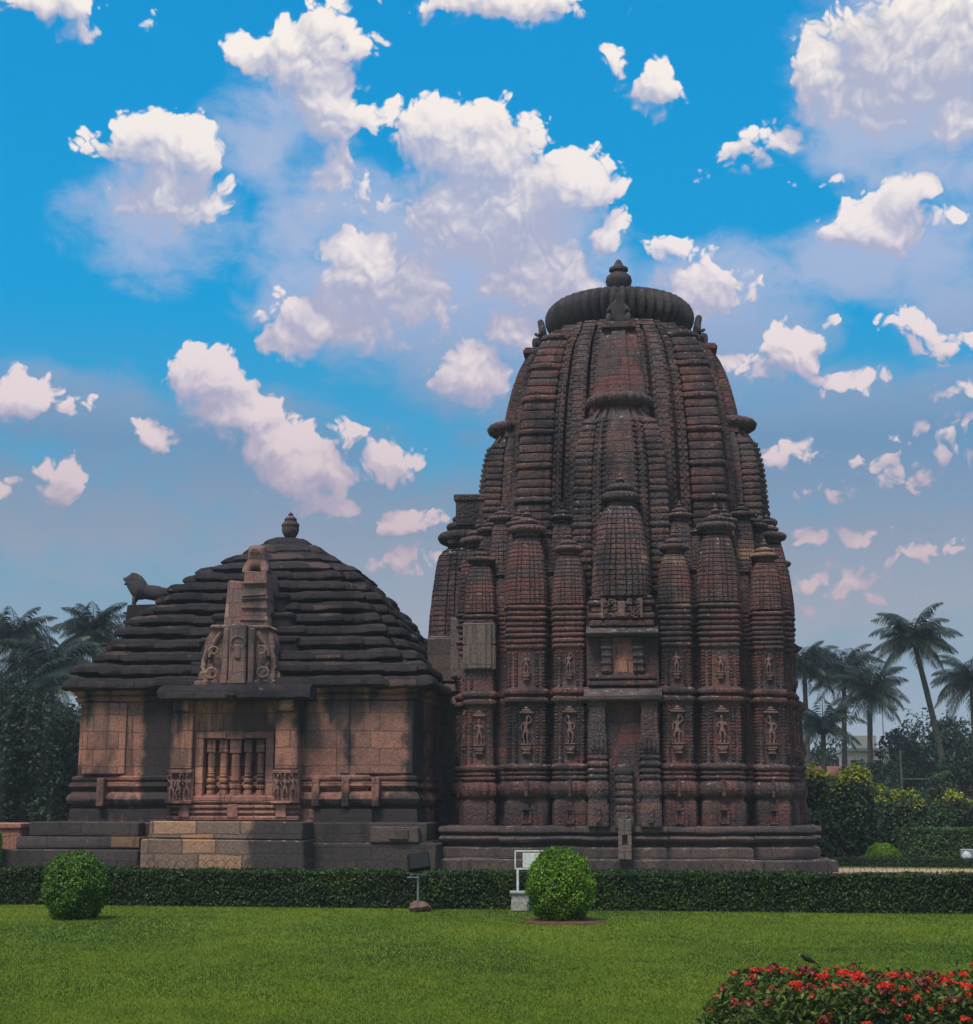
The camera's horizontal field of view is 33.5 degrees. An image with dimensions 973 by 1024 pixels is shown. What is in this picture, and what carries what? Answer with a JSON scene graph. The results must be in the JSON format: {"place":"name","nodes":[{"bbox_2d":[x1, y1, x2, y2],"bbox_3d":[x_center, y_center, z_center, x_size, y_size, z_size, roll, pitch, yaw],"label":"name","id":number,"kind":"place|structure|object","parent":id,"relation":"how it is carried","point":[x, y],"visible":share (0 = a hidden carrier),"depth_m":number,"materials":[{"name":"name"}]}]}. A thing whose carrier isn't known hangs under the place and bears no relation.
{"place":"outdoors","nodes":[
{"label":"outdoors","id":0,"kind":"place"},
{"bbox_2d":[0,866,972,1023],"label":"lawn","id":1,"kind":"structure","parent":0,"point":[393,953],"depth_m":17.61,"materials":[{"name":"green plant"}]},
{"bbox_2d":[0,830,3,860],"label":"round bush","id":2,"kind":"object","parent":1,"relation":"on","point":[1,843],"visible":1,"depth_m":41.78,"materials":[{"name":"green plant"}]},
{"bbox_2d":[0,822,29,848],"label":"wall","id":3,"kind":"structure","parent":1,"relation":"on","point":[11,832],"depth_m":42.82,"materials":[{"name":"stone"}]},
{"bbox_2d":[0,663,48,776],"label":"climber hung tree","id":4,"kind":"object","parent":1,"relation":"on","point":[2,698],"visible":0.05,"depth_m":59.77,"materials":[{"name":"green plant"}]},
{"bbox_2d":[0,606,59,681],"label":"palm tree","id":5,"kind":"object","parent":1,"relation":"on","point":[25,629],"visible":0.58,"depth_m":87.88,"materials":[{"name":"green plant"}]},
{"bbox_2d":[0,679,70,836],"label":"climber hung tree","id":6,"kind":"object","parent":1,"relation":"on","point":[32,780],"visible":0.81,"depth_m":57.47,"materials":[{"name":"green plant"}]},
{"bbox_2d":[0,652,78,719],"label":"palm tree","id":7,"kind":"object","parent":1,"relation":"on","point":[46,683],"visible":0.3,"depth_m":69.26,"materials":[{"name":"green plant"}]},
{"bbox_2d":[0,635,100,716],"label":"palm tree","id":8,"kind":"object","parent":1,"relation":"on","point":[27,649],"visible":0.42,"depth_m":75.45,"materials":[{"name":"green plant"}]},
{"bbox_2d":[40,702,80,724],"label":"leafy tree","id":9,"kind":"object","parent":1,"relation":"on","point":[76,712],"visible":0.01,"depth_m":109.48,"materials":[{"name":"green plant"}]},
{"bbox_2d":[43,693,80,820],"bbox_3d":[-15.464,9.553,59.115,2.790,5.839,2.682,0,-10,0],"label":"climber hung tree","id":10,"kind":"object","parent":1,"relation":"on","point":[71,725],"visible":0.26,"depth_m":58.49,"materials":[{"name":"green plant"}]},
{"bbox_2d":[39,849,111,919],"bbox_3d":[-6.051,5.506,23.805,1.025,1.096,1.049,0,-10,0],"label":"round bush","id":11,"kind":"object","parent":1,"relation":"on","point":[75,883],"visible":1,"depth_m":23.49,"materials":[{"name":"green plant"}]},
{"bbox_2d":[49,601,127,663],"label":"palm tree","id":12,"kind":"object","parent":1,"relation":"on","point":[100,631],"visible":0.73,"depth_m":83.79,"materials":[{"name":"green plant"}]},
{"bbox_2d":[0,512,454,870],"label":"temple hall","id":13,"kind":"structure","parent":1,"relation":"on","point":[275,699],"depth_m":43.00,"materials":[{"name":"stone"}]},
{"bbox_2d":[391,852,430,910],"bbox_3d":[-1.201,5.830,25.538,0.622,0.907,0.309,1,-10,-8],"label":"floodlight","id":14,"kind":"object","parent":1,"relation":"on","point":[417,862],"visible":1,"depth_m":25.49,"materials":[{"name":"metal"}]},
{"bbox_2d":[409,901,430,911],"bbox_3d":[-1.043,6.217,25.413,0.347,0.197,0.354,0,-10,0],"label":"rock","id":15,"kind":"object","parent":1,"relation":"on","point":[420,906],"visible":0.9,"depth_m":25.30,"materials":[{"name":"stone"}]},
{"bbox_2d":[0,864,972,913],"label":"boxwood hedge","id":16,"kind":"object","parent":1,"relation":"on","point":[905,892],"visible":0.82,"depth_m":26.00,"materials":[{"name":"green plant"}]},
{"bbox_2d":[510,890,528,911],"bbox_3d":[0.536,6.154,25.567,0.337,0.314,0.364,0,-10,0],"label":"concrete box","id":17,"kind":"object","parent":1,"relation":"on","point":[519,900],"visible":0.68,"depth_m":25.41,"materials":[{"name":"grey concrete"}]},
{"bbox_2d":[515,850,542,890],"bbox_3d":[0.782,5.708,25.716,0.670,0.640,0.052,0,-10,0],"label":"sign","id":18,"kind":"object","parent":17,"relation":"on","point":[528,858],"visible":0.48,"depth_m":25.73,"materials":[{"name":"white metal"}]},
{"bbox_2d":[523,919,604,924],"bbox_3d":[1.105,5.841,23.075,1.242,0.032,1.247,0,-10,0],"label":"soil patch","id":19,"kind":"object","parent":1,"relation":"on","point":[560,922],"visible":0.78,"depth_m":22.83,"materials":[{"name":"brown soil"}]},
{"bbox_2d":[522,845,596,920],"bbox_3d":[1.047,5.379,23.319,1.089,1.136,1.084,0,-10,0],"label":"round bush","id":20,"kind":"object","parent":19,"relation":"on","point":[561,882],"visible":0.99,"depth_m":23.00,"materials":[{"name":"green plant"}]},
{"bbox_2d":[427,259,837,871],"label":"temple tower","id":21,"kind":"structure","parent":1,"relation":"on","point":[613,649],"depth_m":43.66,"materials":[{"name":"stone"}]},
{"bbox_2d":[607,702,640,760],"bbox_3d":[3.618,5.766,42.622,0.867,1.581,0.129,-1,-10,5],"label":"door panel","id":22,"kind":"structure","parent":21,"relation":"in","point":[623,718],"depth_m":42.56,"materials":[{"name":"red stone"}]},
{"bbox_2d":[798,954,819,967],"bbox_3d":[3.281,4.566,16.447,0.251,0.145,0.071,4,-11,-20],"label":"bird","id":23,"kind":"object","parent":1,"relation":"on","point":[807,959],"visible":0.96,"depth_m":16.42},
{"bbox_2d":[794,640,846,819],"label":"palm tree","id":24,"kind":"object","parent":1,"relation":"on","point":[811,663],"visible":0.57,"depth_m":99.17,"materials":[{"name":"green plant"}]},
{"bbox_2d":[804,738,848,765],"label":"leafy tree","id":25,"kind":"object","parent":1,"relation":"on","point":[831,761],"visible":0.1,"depth_m":121.74,"materials":[{"name":"green plant"}]},
{"bbox_2d":[694,959,972,1023],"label":"flowering hedge","id":26,"kind":"object","parent":1,"relation":"on","point":[807,995],"visible":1,"depth_m":10.11,"materials":[{"name":"green plant"}]},
{"bbox_2d":[802,696,866,780],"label":"palm tree","id":27,"kind":"object","parent":1,"relation":"on","point":[824,725],"visible":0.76,"depth_m":90.91,"materials":[{"name":"green plant"}]},
{"bbox_2d":[803,644,884,770],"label":"palm tree","id":28,"kind":"object","parent":1,"relation":"on","point":[855,658],"visible":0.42,"depth_m":101.20,"materials":[{"name":"green plant"}]},
{"bbox_2d":[811,706,912,793],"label":"house","id":29,"kind":"structure","parent":1,"relation":"on","point":[853,753],"depth_m":105.01,"materials":[{"name":"beige paint"}]},
{"bbox_2d":[830,661,909,766],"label":"palm tree","id":30,"kind":"object","parent":1,"relation":"on","point":[872,693],"visible":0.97,"depth_m":95.03,"materials":[{"name":"green plant"}]},
{"bbox_2d":[865,759,923,791],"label":"leafy tree","id":31,"kind":"object","parent":1,"relation":"on","point":[880,771],"visible":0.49,"depth_m":90.51,"materials":[{"name":"green plant"}]},
{"bbox_2d":[899,750,928,789],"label":"post frame","id":32,"kind":"object","parent":1,"relation":"on","point":[901,773],"visible":0.33,"depth_m":84.86,"materials":[{"name":"grey"}]},
{"bbox_2d":[868,602,962,766],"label":"palm tree","id":33,"kind":"object","parent":1,"relation":"on","point":[902,634],"visible":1,"depth_m":88.69,"materials":[{"name":"green plant"}]},
{"bbox_2d":[874,714,972,794],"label":"leafy tree","id":34,"kind":"object","parent":1,"relation":"on","point":[913,751],"visible":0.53,"depth_m":94.24,"materials":[{"name":"green plant"}]},
{"bbox_2d":[887,707,972,794],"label":"leafy tree","id":35,"kind":"object","parent":1,"relation":"on","point":[917,726],"visible":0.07,"depth_m":127.33,"materials":[{"name":"green plant"}]},
{"bbox_2d":[930,655,972,744],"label":"palm tree","id":36,"kind":"object","parent":1,"relation":"on","point":[960,676],"visible":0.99,"depth_m":97.42,"materials":[{"name":"green plant"}]},
{"bbox_2d":[0,859,972,872],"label":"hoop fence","id":37,"kind":"object","parent":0,"point":[522,862],"visible":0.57,"depth_m":38.98,"materials":[{"name":"metal"}]},
{"bbox_2d":[0,0,972,761],"label":"sky","id":38,"kind":"structure","parent":0,"point":[262,262],"materials":[{"name":"blue"}]},
{"bbox_2d":[813,868,972,873],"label":"path","id":39,"kind":"structure","parent":0,"point":[845,870],"depth_m":42.08,"materials":[{"name":"beige concrete"}]},
{"label":"planting bed","id":40,"kind":"structure","parent":0,"visible":0},
{"bbox_2d":[811,758,874,818],"bbox_3d":[14.021,11.349,62.693,3.153,3.586,2.163,4,-11,-22],"label":"dark shrub","id":41,"kind":"object","parent":40,"relation":"on","point":[862,768],"visible":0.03,"depth_m":63.06,"materials":[{"name":"green plant"}]},
{"bbox_2d":[804,761,885,858],"bbox_3d":[11.123,9.415,50.910,2.732,3.144,1.625,-4,-11,20],"label":"tall shrub","id":42,"kind":"object","parent":40,"relation":"on","point":[843,817],"visible":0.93,"depth_m":50.55,"materials":[{"name":"green plant"}]},
{"bbox_2d":[863,841,901,857],"bbox_3d":[11.738,10.114,47.959,1.266,0.675,1.240,0,-10,0],"label":"round bush","id":43,"kind":"object","parent":40,"relation":"on","point":[878,849],"visible":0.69,"depth_m":47.66,"materials":[{"name":"green plant"}]},
{"bbox_2d":[860,781,929,853],"bbox_3d":[14.034,10.692,56.319,2.579,2.584,1.770,0,-10,0],"label":"golden shrub","id":44,"kind":"object","parent":40,"relation":"on","point":[893,810],"visible":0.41,"depth_m":55.92,"materials":[{"name":"green plant"}]},
{"bbox_2d":[833,855,972,867],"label":"border hedge","id":45,"kind":"object","parent":40,"relation":"on","point":[883,860],"visible":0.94,"depth_m":44.62,"materials":[{"name":"green plant"}]},
{"bbox_2d":[877,780,947,815],"bbox_3d":[16.919,12.142,64.820,3.616,2.798,2.102,0,-10,0],"label":"dark shrub","id":46,"kind":"object","parent":40,"relation":"on","point":[926,798],"visible":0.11,"depth_m":64.84,"materials":[{"name":"green plant"}]},
{"bbox_2d":[895,826,972,859],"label":"clipped hedge","id":47,"kind":"object","parent":40,"relation":"on","point":[946,841],"visible":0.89,"depth_m":48.92,"materials":[{"name":"green plant"}]},
{"bbox_2d":[903,788,970,830],"bbox_3d":[15.512,10.685,55.762,2.357,2.395,1.472,0,-10,0],"label":"golden shrub","id":48,"kind":"object","parent":40,"relation":"on","point":[952,813],"visible":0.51,"depth_m":55.51,"materials":[{"name":"green plant"}]},
{"bbox_2d":[915,745,972,800],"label":"leafy tree","id":49,"kind":"object","parent":40,"relation":"on","point":[960,765],"visible":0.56,"depth_m":74.91,"materials":[{"name":"green plant"}]},
{"bbox_2d":[925,770,972,807],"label":"dark shrub","id":50,"kind":"object","parent":40,"relation":"on","point":[941,785],"visible":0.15,"depth_m":65.08,"materials":[{"name":"green plant"}]},
{"bbox_2d":[960,849,972,858],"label":"ground light","id":51,"kind":"object","parent":40,"relation":"on","point":[966,853],"visible":0.65,"depth_m":45.69,"materials":[{"name":"metal"}]},
{"bbox_2d":[961,798,972,827],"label":"golden shrub","id":52,"kind":"object","parent":40,"relation":"on","point":[970,816],"visible":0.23,"depth_m":55.62,"materials":[{"name":"green plant"}]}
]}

